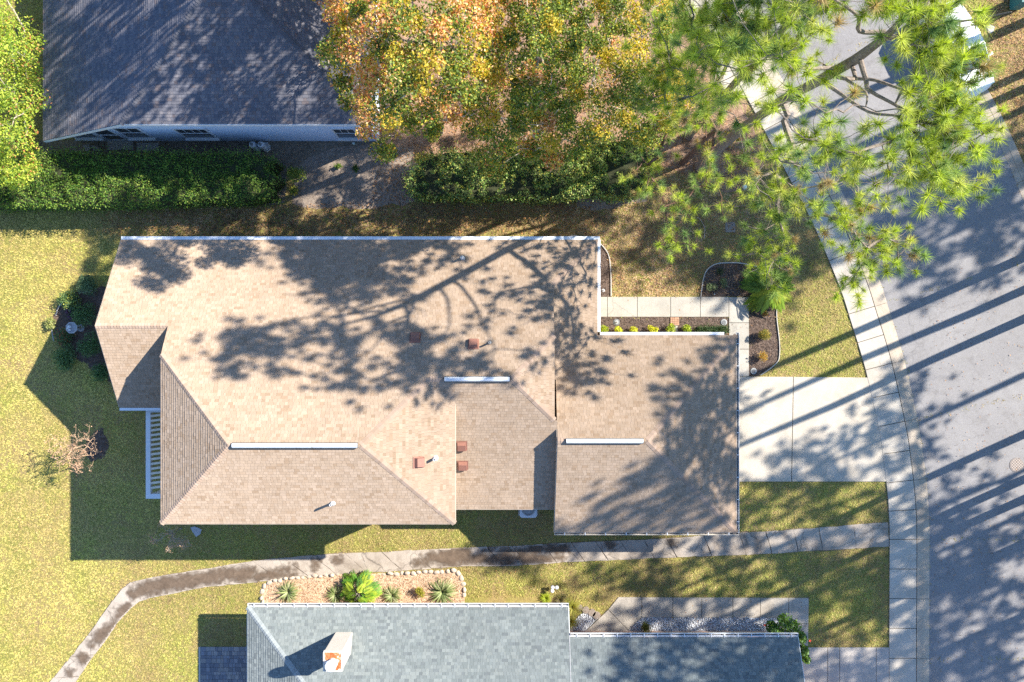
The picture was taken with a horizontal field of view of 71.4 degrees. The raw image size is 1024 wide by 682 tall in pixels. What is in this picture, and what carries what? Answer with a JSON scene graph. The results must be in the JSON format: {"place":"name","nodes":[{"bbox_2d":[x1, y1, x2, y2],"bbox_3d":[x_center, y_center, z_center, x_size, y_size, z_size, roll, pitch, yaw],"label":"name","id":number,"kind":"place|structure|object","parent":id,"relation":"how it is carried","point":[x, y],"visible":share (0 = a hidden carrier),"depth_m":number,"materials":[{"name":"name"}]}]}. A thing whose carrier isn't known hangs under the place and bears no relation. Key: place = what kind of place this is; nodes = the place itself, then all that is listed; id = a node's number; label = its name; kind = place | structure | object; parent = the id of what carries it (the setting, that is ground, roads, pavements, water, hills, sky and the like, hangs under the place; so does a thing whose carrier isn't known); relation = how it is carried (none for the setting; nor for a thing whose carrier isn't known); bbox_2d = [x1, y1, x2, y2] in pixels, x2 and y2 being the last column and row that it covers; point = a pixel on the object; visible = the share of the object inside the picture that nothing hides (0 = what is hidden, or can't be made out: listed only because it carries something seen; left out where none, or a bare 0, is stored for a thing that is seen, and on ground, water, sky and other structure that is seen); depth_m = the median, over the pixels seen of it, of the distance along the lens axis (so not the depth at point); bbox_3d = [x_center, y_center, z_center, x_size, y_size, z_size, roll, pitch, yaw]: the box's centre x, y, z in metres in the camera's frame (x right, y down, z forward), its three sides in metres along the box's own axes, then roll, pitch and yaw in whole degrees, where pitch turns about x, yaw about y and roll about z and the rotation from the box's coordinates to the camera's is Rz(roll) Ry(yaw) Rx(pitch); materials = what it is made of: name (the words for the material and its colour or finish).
{"place":"outdoors","nodes":[
{"label":"outdoors","id":0,"kind":"place"},
{"bbox_2d":[53,286,110,461],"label":"back bed soil","id":1,"kind":"structure","parent":0,"point":[100,440],"depth_m":35.99,"materials":[{"name":"brown soil"}]},
{"bbox_2d":[53,327,75,345],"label":"shrub","id":2,"kind":"object","parent":1,"relation":"on","point":[65,336],"visible":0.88,"depth_m":35.62,"materials":[{"name":"green plant"}]},
{"bbox_2d":[57,289,80,309],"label":"shrub","id":3,"kind":"object","parent":1,"relation":"on","point":[68,298],"visible":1,"depth_m":35.49,"materials":[{"name":"green plant"}]},
{"bbox_2d":[64,305,79,320],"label":"shrub","id":4,"kind":"object","parent":1,"relation":"on","point":[69,314],"visible":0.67,"depth_m":35.62,"materials":[{"name":"green plant"}]},
{"bbox_2d":[44,423,103,475],"bbox_3d":[-20.991,5.249,34.708,2.972,2.585,2.459,-17,90,0],"label":"bare bush","id":5,"kind":"object","parent":1,"relation":"on","point":[77,465],"visible":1,"depth_m":34.30,"materials":[{"name":"beige plant"}]},
{"bbox_2d":[66,322,84,332],"bbox_3d":[-21.759,-0.655,35.570,0.554,0.860,0.554,0,90,0],"label":"bath","id":6,"kind":"object","parent":1,"relation":"on","point":[71,327],"visible":0.99,"depth_m":35.27,"materials":[{"name":"grey stone"}]},
{"bbox_2d":[68,303,96,327],"bbox_3d":[-21.365,-1.292,35.543,1.398,0.923,1.358,0,90,0],"label":"shrub","id":7,"kind":"object","parent":1,"relation":"on","point":[79,315],"visible":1,"depth_m":35.42,"materials":[{"name":"green plant"}]},
{"bbox_2d":[76,330,101,357],"bbox_3d":[-21.029,0.159,35.622,1.178,0.764,1.414,45,90,0],"label":"shrub","id":8,"kind":"object","parent":1,"relation":"on","point":[92,345],"visible":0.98,"depth_m":35.50,"materials":[{"name":"green plant"}]},
{"bbox_2d":[89,362,108,382],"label":"shrub","id":9,"kind":"object","parent":1,"relation":"on","point":[99,371],"visible":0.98,"depth_m":35.59,"materials":[{"name":"green plant"}]},
{"bbox_2d":[37,139,372,204],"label":"mulch bed","id":10,"kind":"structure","parent":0,"point":[294,154],"depth_m":35.99,"materials":[{"name":"brown wood"}]},
{"bbox_2d":[83,141,158,151],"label":"step slab","id":11,"kind":"structure","parent":10,"relation":"on","point":[121,145],"depth_m":35.93,"materials":[{"name":"concrete"}]},
{"bbox_2d":[0,145,285,214],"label":"hedge","id":12,"kind":"object","parent":10,"relation":"on","point":[72,182],"visible":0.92,"depth_m":34.28,"materials":[{"name":"green plant"}]},
{"bbox_2d":[249,142,260,151],"bbox_3d":[-12.809,-9.683,35.481,0.335,1.038,0.340,0,90,0],"label":"gas tank","id":13,"kind":"object","parent":10,"relation":"on","point":[252,145],"visible":0.88,"depth_m":35.18,"materials":[{"name":"white metal"}]},
{"bbox_2d":[258,142,268,151],"bbox_3d":[-12.389,-9.683,35.481,0.335,1.038,0.340,0,90,0],"label":"gas tank","id":14,"kind":"object","parent":10,"relation":"on","point":[262,145],"visible":0.92,"depth_m":35.20,"materials":[{"name":"white metal"}]},
{"bbox_2d":[201,647,246,681],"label":"paver patio","id":15,"kind":"structure","parent":0,"point":[230,665],"depth_m":35.95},
{"bbox_2d":[65,539,673,676],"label":"path soil","id":16,"kind":"structure","parent":0,"point":[452,556],"depth_m":35.94,"materials":[{"name":"brown soil"}]},
{"bbox_2d":[50,522,888,681],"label":"old path","id":17,"kind":"structure","parent":0,"point":[868,535],"depth_m":35.95,"materials":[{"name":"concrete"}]},
{"bbox_2d":[292,144,648,210],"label":"sand","id":18,"kind":"structure","parent":0,"point":[326,182],"depth_m":35.99,"materials":[{"name":"beige sand"}]},
{"bbox_2d":[289,185,298,195],"bbox_3d":[-10.847,-7.483,35.565,0.528,0.872,0.615,0,90,0],"label":"sapling","id":19,"kind":"object","parent":18,"relation":"on","point":[295,189],"visible":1,"depth_m":35.39,"materials":[{"name":"green plant"}]},
{"bbox_2d":[285,165,306,182],"bbox_3d":[-10.598,-8.158,35.211,1.159,1.582,0.897,0,90,0],"label":"sapling","id":20,"kind":"object","parent":18,"relation":"on","point":[293,176],"visible":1,"depth_m":34.83,"materials":[{"name":"green plant"}]},
{"bbox_2d":[0,0,1023,681],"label":"lawn","id":21,"kind":"structure","parent":0,"point":[236,544],"depth_m":36.00,"materials":[{"name":"green plant"}]},
{"bbox_2d":[0,0,51,191],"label":"leafy tree","id":22,"kind":"object","parent":21,"relation":"on","point":[6,126],"visible":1,"depth_m":31.61,"materials":[{"name":"green plant"}]},
{"bbox_2d":[44,317,55,329],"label":"shrub","id":23,"kind":"object","parent":21,"relation":"on","point":[50,322],"visible":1,"depth_m":35.72,"materials":[{"name":"green plant"}]},
{"bbox_2d":[50,343,77,372],"bbox_3d":[-22.271,0.831,35.587,1.257,0.836,1.343,-23,90,0],"label":"shrub","id":24,"kind":"object","parent":21,"relation":"on","point":[65,357],"visible":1,"depth_m":35.48,"materials":[{"name":"green plant"}]},
{"bbox_2d":[76,274,97,296],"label":"shrub","id":25,"kind":"object","parent":21,"relation":"on","point":[87,283],"visible":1,"depth_m":35.42,"materials":[{"name":"green plant"}]},
{"bbox_2d":[148,523,193,552],"bbox_3d":[-16.337,9.498,34.724,2.030,2.553,1.278,17,90,0],"label":"bare bush","id":26,"kind":"object","parent":21,"relation":"on","point":[178,544],"visible":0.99,"depth_m":34.26,"materials":[{"name":"brown plant"}]},
{"bbox_2d":[190,526,201,536],"bbox_3d":[-15.896,9.531,35.965,0.436,0.110,0.566,-32,90,0],"label":"flat rock","id":27,"kind":"object","parent":21,"relation":"on","point":[196,531],"visible":1,"depth_m":35.93,"materials":[{"name":"stone"}]},
{"bbox_2d":[199,647,200,681],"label":"paver edge","id":28,"kind":"object","parent":21,"relation":"on","point":[200,664],"visible":1,"depth_m":35.98,"materials":[{"name":"grey concrete"}]},
{"bbox_2d":[43,0,378,142],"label":"house","id":29,"kind":"structure","parent":21,"relation":"on","point":[177,70],"depth_m":30.94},
{"bbox_2d":[74,133,103,140],"bbox_3d":[-20.950,-10.021,34.615,1.350,1.570,0.182,0,90,0],"label":"window","id":30,"kind":"structure","parent":29,"relation":"in","point":[87,137],"depth_m":35.28,"materials":[{"name":"glass"}]},
{"bbox_2d":[93,129,131,141],"bbox_3d":[-19.700,-10.075,34.865,1.100,2.230,0.070,0,90,0],"label":"door","id":31,"kind":"structure","parent":29,"relation":"in","point":[110,135],"depth_m":35.06,"materials":[{"name":"white paint"}]},
{"bbox_2d":[112,127,155,140],"bbox_3d":[-18.350,-10.021,34.515,1.350,1.770,0.182,0,90,0],"label":"window","id":32,"kind":"structure","parent":29,"relation":"in","point":[132,133],"depth_m":34.68,"materials":[{"name":"white paint"}]},
{"bbox_2d":[171,128,219,140],"bbox_3d":[-15.350,-10.021,34.600,1.650,1.640,0.182,0,90,0],"label":"window","id":33,"kind":"structure","parent":29,"relation":"in","point":[190,134],"depth_m":34.78,"materials":[{"name":"white paint"}]},
{"bbox_2d":[330,128,361,140],"bbox_3d":[-8.050,-10.021,34.600,1.180,1.640,0.182,0,90,0],"label":"window","id":34,"kind":"structure","parent":29,"relation":"in","point":[343,134],"depth_m":34.78,"materials":[{"name":"white paint"}]},
{"bbox_2d":[261,570,464,602],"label":"tan mulch","id":35,"kind":"object","parent":21,"relation":"on","point":[319,595],"visible":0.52,"depth_m":35.98,"materials":[{"name":"beige plant"}]},
{"bbox_2d":[273,580,302,602],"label":"flax lily","id":36,"kind":"object","parent":35,"relation":"on","point":[287,595],"visible":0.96,"depth_m":35.83,"materials":[{"name":"green plant"}]},
{"bbox_2d":[325,584,347,602],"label":"flax lily","id":37,"kind":"object","parent":35,"relation":"on","point":[332,595],"visible":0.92,"depth_m":35.85,"materials":[{"name":"green plant"}]},
{"bbox_2d":[339,569,382,602],"bbox_3d":[-7.569,12.541,35.558,2.228,0.959,2.241,0,90,0],"label":"philodendron","id":38,"kind":"object","parent":35,"relation":"on","point":[363,579],"visible":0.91,"depth_m":35.47,"materials":[{"name":"green plant"}]},
{"bbox_2d":[383,585,403,602],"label":"flax lily","id":39,"kind":"object","parent":35,"relation":"on","point":[391,598],"visible":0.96,"depth_m":35.83,"materials":[{"name":"green plant"}]},
{"bbox_2d":[415,586,425,598],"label":"shrub","id":40,"kind":"object","parent":35,"relation":"on","point":[418,589],"visible":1,"depth_m":35.66,"materials":[{"name":"yellow plant"}]},
{"bbox_2d":[427,576,458,602],"bbox_3d":[-3.465,12.682,35.902,1.982,0.630,1.953,0,90,0],"label":"flax lily","id":41,"kind":"object","parent":35,"relation":"on","point":[440,595],"visible":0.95,"depth_m":35.80,"materials":[{"name":"green plant"}]},
{"bbox_2d":[95,236,738,534],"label":"house","id":42,"kind":"structure","parent":21,"relation":"on","point":[356,379],"depth_m":31.45,"materials":[{"name":"beige tile"}]},
{"bbox_2d":[414,151,430,164],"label":"shrub","id":43,"kind":"object","parent":21,"relation":"on","point":[420,158],"visible":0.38,"depth_m":35.24,"materials":[{"name":"green plant"}]},
{"bbox_2d":[246,603,804,681],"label":"house","id":44,"kind":"structure","parent":21,"relation":"on","point":[414,642],"depth_m":32.72,"materials":[{"name":"grey"}]},
{"bbox_2d":[518,510,537,517],"bbox_3d":[0.808,8.299,35.568,1.000,0.905,1.000,0,90,0],"label":"air conditioner","id":45,"kind":"object","parent":21,"relation":"on","point":[528,513],"visible":0.45,"depth_m":35.15,"materials":[{"name":"white paint"}]},
{"bbox_2d":[402,131,656,207],"bbox_3d":[0.826,-8.323,34.758,12.303,2.484,3.492,0,90,0],"label":"hedge","id":46,"kind":"object","parent":21,"relation":"on","point":[451,176],"visible":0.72,"depth_m":34.58,"materials":[{"name":"green plant"}]},
{"bbox_2d":[460,0,612,182],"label":"autumn tree","id":47,"kind":"object","parent":21,"relation":"on","point":[522,90],"visible":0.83,"depth_m":27.00,"materials":[{"name":"green plant"}]},
{"bbox_2d":[539,592,551,602],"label":"grass clump","id":48,"kind":"object","parent":21,"relation":"on","point":[546,599],"visible":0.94,"depth_m":35.88,"materials":[{"name":"green plant"}]},
{"bbox_2d":[553,593,566,602],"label":"grass clump","id":49,"kind":"object","parent":21,"relation":"on","point":[558,600],"visible":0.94,"depth_m":35.86,"materials":[{"name":"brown plant"}]},
{"bbox_2d":[373,0,766,192],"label":"leaf litter","id":50,"kind":"object","parent":21,"relation":"on","point":[451,137],"visible":0.2,"depth_m":35.99,"materials":[{"name":"brown plant"}]},
{"bbox_2d":[312,0,508,164],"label":"autumn tree","id":51,"kind":"object","parent":50,"relation":"on","point":[417,55],"visible":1,"depth_m":24.48,"materials":[{"name":"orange plant"}]},
{"bbox_2d":[102,50,759,238],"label":"fallen leaves","id":52,"kind":"object","parent":50,"relation":"on","point":[404,199],"depth_m":35.95,"materials":[{"name":"brown plant"}]},
{"bbox_2d":[581,0,696,154],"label":"autumn tree","id":53,"kind":"object","parent":50,"relation":"on","point":[623,73],"visible":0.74,"depth_m":28.17,"materials":[{"name":"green plant"}]},
{"bbox_2d":[616,85,762,263],"bbox_3d":[7.045,-7.013,31.001,5.301,10.047,7.281,-35,90,0],"label":"pine tree","id":54,"kind":"object","parent":50,"relation":"on","point":[707,174],"visible":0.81,"depth_m":29.30,"materials":[{"name":"green plant"}]},
{"bbox_2d":[701,139,716,154],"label":"shrub","id":55,"kind":"object","parent":50,"relation":"on","point":[709,144],"visible":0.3,"depth_m":35.26,"materials":[{"name":"green plant"}]},
{"bbox_2d":[723,130,743,147],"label":"shrub","id":56,"kind":"object","parent":50,"relation":"on","point":[738,139],"visible":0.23,"depth_m":35.38,"materials":[{"name":"green plant"}]},
{"bbox_2d":[617,0,858,168],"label":"pine tree","id":57,"kind":"object","parent":50,"relation":"on","point":[725,11],"visible":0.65,"depth_m":23.51,"materials":[{"name":"green plant"}]},
{"bbox_2d":[727,147,754,170],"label":"shrub","id":58,"kind":"object","parent":50,"relation":"on","point":[739,162],"visible":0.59,"depth_m":35.28,"materials":[{"name":"green plant"}]},
{"bbox_2d":[665,0,1011,311],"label":"pine tree","id":59,"kind":"object","parent":50,"relation":"on","point":[944,130],"visible":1,"depth_m":18.86,"materials":[{"name":"green plant"}]},
{"bbox_2d":[564,595,582,617],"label":"grass clump","id":60,"kind":"object","parent":21,"relation":"on","point":[574,608],"visible":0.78,"depth_m":35.82,"materials":[{"name":"yellow plant"}]},
{"bbox_2d":[569,614,577,630],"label":"grass clump","id":61,"kind":"object","parent":21,"relation":"on","point":[572,620],"visible":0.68,"depth_m":35.85,"materials":[{"name":"green plant"}]},
{"bbox_2d":[582,606,588,613],"bbox_3d":[3.718,13.568,35.975,0.347,0.090,0.360,0,90,0],"label":"stepping stone","id":62,"kind":"object","parent":21,"relation":"on","point":[585,609],"visible":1,"depth_m":35.93,"materials":[{"name":"beige stone"}]},
{"bbox_2d":[588,609,595,616],"bbox_3d":[4.032,13.706,35.975,0.392,0.090,0.369,0,90,0],"label":"stepping stone","id":63,"kind":"object","parent":21,"relation":"on","point":[591,612],"visible":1,"depth_m":35.93,"materials":[{"name":"beige stone"}]},
{"bbox_2d":[593,611,600,618],"bbox_3d":[4.267,13.848,35.975,0.386,0.090,0.380,23,90,0],"label":"stepping stone","id":64,"kind":"object","parent":21,"relation":"on","point":[597,615],"visible":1,"depth_m":35.93,"materials":[{"name":"beige stone"}]},
{"bbox_2d":[647,148,667,166],"bbox_3d":[7.263,-9.293,35.907,1.267,0.412,1.351,17,90,0],"label":"palmetto","id":65,"kind":"object","parent":21,"relation":"on","point":[658,163],"visible":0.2,"depth_m":35.86,"materials":[{"name":"green plant"}]},
{"bbox_2d":[600,297,748,375],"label":"front walkway","id":66,"kind":"structure","parent":21,"relation":"on","point":[735,311],"depth_m":35.95,"materials":[{"name":"concrete"}]},
{"bbox_2d":[571,613,786,631],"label":"white gravel","id":67,"kind":"structure","parent":21,"relation":"on","point":[585,622],"depth_m":35.98,"materials":[{"name":"white gravel"}]},
{"bbox_2d":[641,620,651,631],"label":"shrub","id":68,"kind":"object","parent":67,"relation":"on","point":[645,626],"visible":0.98,"depth_m":35.63,"materials":[{"name":"green plant"}]},
{"bbox_2d":[541,193,816,295],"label":"front lawn leaves","id":69,"kind":"object","parent":21,"relation":"on","point":[680,241],"visible":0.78,"depth_m":35.95,"materials":[{"name":"brown plant"}]},
{"bbox_2d":[598,245,778,375],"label":"mulch","id":70,"kind":"object","parent":21,"relation":"on","point":[606,285],"visible":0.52,"depth_m":35.98,"materials":[{"name":"brown wood"}]},
{"bbox_2d":[599,325,608,332],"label":"shrub","id":71,"kind":"object","parent":70,"relation":"on","point":[604,328],"visible":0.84,"depth_m":35.64,"materials":[{"name":"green plant"}]},
{"bbox_2d":[600,243,611,295],"bbox_3d":[4.844,-3.684,35.945,0.399,0.047,2.830,-13,90,0],"label":"garden edging","id":72,"kind":"object","parent":70,"relation":"on","point":[610,272],"visible":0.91,"depth_m":35.94,"materials":[{"name":"grey concrete"}]},
{"bbox_2d":[614,326,622,331],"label":"shrub","id":73,"kind":"object","parent":70,"relation":"on","point":[617,329],"visible":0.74,"depth_m":35.60,"materials":[{"name":"yellow plant"}]},
{"bbox_2d":[629,326,637,331],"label":"shrub","id":74,"kind":"object","parent":70,"relation":"on","point":[632,329],"visible":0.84,"depth_m":35.68,"materials":[{"name":"yellow plant"}]},
{"bbox_2d":[647,325,658,331],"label":"shrub","id":75,"kind":"object","parent":70,"relation":"on","point":[652,328],"visible":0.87,"depth_m":35.61,"materials":[{"name":"yellow plant"}]},
{"bbox_2d":[665,323,675,331],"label":"shrub","id":76,"kind":"object","parent":70,"relation":"on","point":[671,327],"visible":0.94,"depth_m":35.63,"materials":[{"name":"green plant"}]},
{"bbox_2d":[670,317,678,324],"bbox_3d":[8.211,-0.996,35.970,0.428,0.060,0.393,0,90,0],"label":"brick step","id":77,"kind":"object","parent":70,"relation":"on","point":[674,320],"visible":0.99,"depth_m":35.94,"materials":[{"name":"brick"}]},
{"bbox_2d":[681,324,691,331],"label":"shrub","id":78,"kind":"object","parent":70,"relation":"on","point":[686,328],"visible":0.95,"depth_m":35.64,"materials":[{"name":"green plant"}]},
{"bbox_2d":[693,322,730,333],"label":"border hedge","id":79,"kind":"object","parent":70,"relation":"on","point":[723,328],"visible":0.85,"depth_m":35.71,"materials":[{"name":"green plant"}]},
{"bbox_2d":[706,283,717,291],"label":"shrub","id":80,"kind":"object","parent":70,"relation":"on","point":[710,287],"visible":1,"depth_m":35.75,"materials":[{"name":"green plant"}]},
{"bbox_2d":[719,278,727,287],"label":"shrub","id":81,"kind":"object","parent":70,"relation":"on","point":[723,281],"visible":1,"depth_m":35.67,"materials":[{"name":"green plant"}]},
{"bbox_2d":[700,262,756,296],"bbox_3d":[10.669,-3.485,35.945,3.244,0.047,1.148,-28,90,0],"label":"garden edging","id":82,"kind":"object","parent":70,"relation":"on","point":[715,264],"visible":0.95,"depth_m":35.92,"materials":[{"name":"grey concrete"}]},
{"bbox_2d":[759,351,767,361],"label":"shrub","id":83,"kind":"object","parent":70,"relation":"on","point":[761,356],"visible":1,"depth_m":35.61,"materials":[{"name":"orange plant"}]},
{"bbox_2d":[758,329,771,340],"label":"shrub","id":84,"kind":"object","parent":70,"relation":"on","point":[765,334],"visible":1,"depth_m":35.55,"materials":[{"name":"yellow plant"}]},
{"bbox_2d":[739,260,795,313],"bbox_3d":[12.774,-2.700,35.495,2.897,1.261,2.854,0,90,0],"label":"sago palm","id":85,"kind":"object","parent":70,"relation":"on","point":[758,300],"visible":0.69,"depth_m":35.33,"materials":[{"name":"green plant"}]},
{"bbox_2d":[761,310,779,374],"bbox_3d":[13.300,0.046,35.945,0.758,0.047,3.651,13,90,0],"label":"garden edging","id":86,"kind":"object","parent":70,"relation":"on","point":[779,345],"visible":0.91,"depth_m":35.92,"materials":[{"name":"grey concrete"}]},
{"bbox_2d":[586,597,808,645],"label":"grey house walkway","id":87,"kind":"structure","parent":21,"relation":"on","point":[626,613],"depth_m":35.95,"materials":[{"name":"concrete"}]},
{"bbox_2d":[725,222,734,231],"bbox_3d":[11.017,-5.741,36.008,0.500,0.084,0.500,0,90,0],"label":"meter box","id":88,"kind":"object","parent":21,"relation":"on","point":[730,227],"visible":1,"depth_m":35.97,"materials":[{"name":"metal"}]},
{"bbox_2d":[764,613,811,663],"bbox_3d":[13.801,14.453,35.172,3.149,1.677,1.520,40,90,0],"label":"hibiscus","id":89,"kind":"object","parent":21,"relation":"on","point":[786,623],"visible":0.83,"depth_m":34.75,"materials":[{"name":"green plant"}]},
{"bbox_2d":[736,8,929,681],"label":"kerb","id":90,"kind":"structure","parent":21,"relation":"on","point":[918,468],"depth_m":35.95,"materials":[{"name":"concrete"}]},
{"bbox_2d":[927,0,1023,199],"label":"kerb","id":91,"kind":"structure","parent":21,"relation":"on","point":[1012,156],"depth_m":35.94,"materials":[{"name":"concrete"}]},
{"bbox_2d":[985,24,994,33],"bbox_3d":[24.135,-15.809,35.965,0.392,0.110,0.509,-32,90,0],"label":"flat rock","id":92,"kind":"object","parent":21,"relation":"on","point":[991,30],"visible":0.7,"depth_m":35.93,"materials":[{"name":"stone"}]},
{"bbox_2d":[985,0,1023,151],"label":"fallen leaf scatter","id":93,"kind":"object","parent":21,"relation":"on","point":[1009,67],"visible":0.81,"depth_m":35.94,"materials":[{"name":"brown plant"}]},
{"bbox_2d":[1010,0,1023,9],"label":"wheelie bin","id":94,"kind":"object","parent":21,"relation":"on","point":[1016,4],"visible":1,"depth_m":35.58,"materials":[{"name":"teal plastic"}]},
{"bbox_2d":[685,2,744,94],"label":"neighbour driveway","id":95,"kind":"structure","parent":0,"point":[728,75],"depth_m":35.97,"materials":[{"name":"concrete"}]},
{"bbox_2d":[687,0,925,681],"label":"sidewalk","id":96,"kind":"structure","parent":0,"point":[865,323],"depth_m":35.94,"materials":[{"name":"concrete"}]},
{"bbox_2d":[739,377,885,480],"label":"driveway","id":97,"kind":"structure","parent":0,"point":[835,436],"depth_m":35.95,"materials":[{"name":"concrete"}]},
{"bbox_2d":[802,647,888,681],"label":"grey house driveway","id":98,"kind":"structure","parent":0,"point":[864,664],"depth_m":35.95,"materials":[{"name":"concrete"}]},
{"bbox_2d":[827,648,839,681],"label":"grey driveway joint","id":99,"kind":"object","parent":98,"relation":"on","point":[839,665],"visible":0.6,"depth_m":35.99,"materials":[{"name":"concrete"}]},
{"bbox_2d":[742,0,1023,681],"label":"road","id":100,"kind":"structure","parent":0,"point":[954,244],"depth_m":35.99,"materials":[{"name":"grey asphalt"}]},
{"bbox_2d":[917,1,994,98],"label":"parked car","id":101,"kind":"object","parent":100,"relation":"on","point":[966,15],"visible":0.11,"depth_m":34.50,"materials":[{"name":"white paint"}]},
{"bbox_2d":[1009,458,1023,471],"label":"manhole cover","id":102,"kind":"object","parent":100,"relation":"on","point":[1016,464],"visible":1,"depth_m":35.97,"materials":[{"name":"metal"}]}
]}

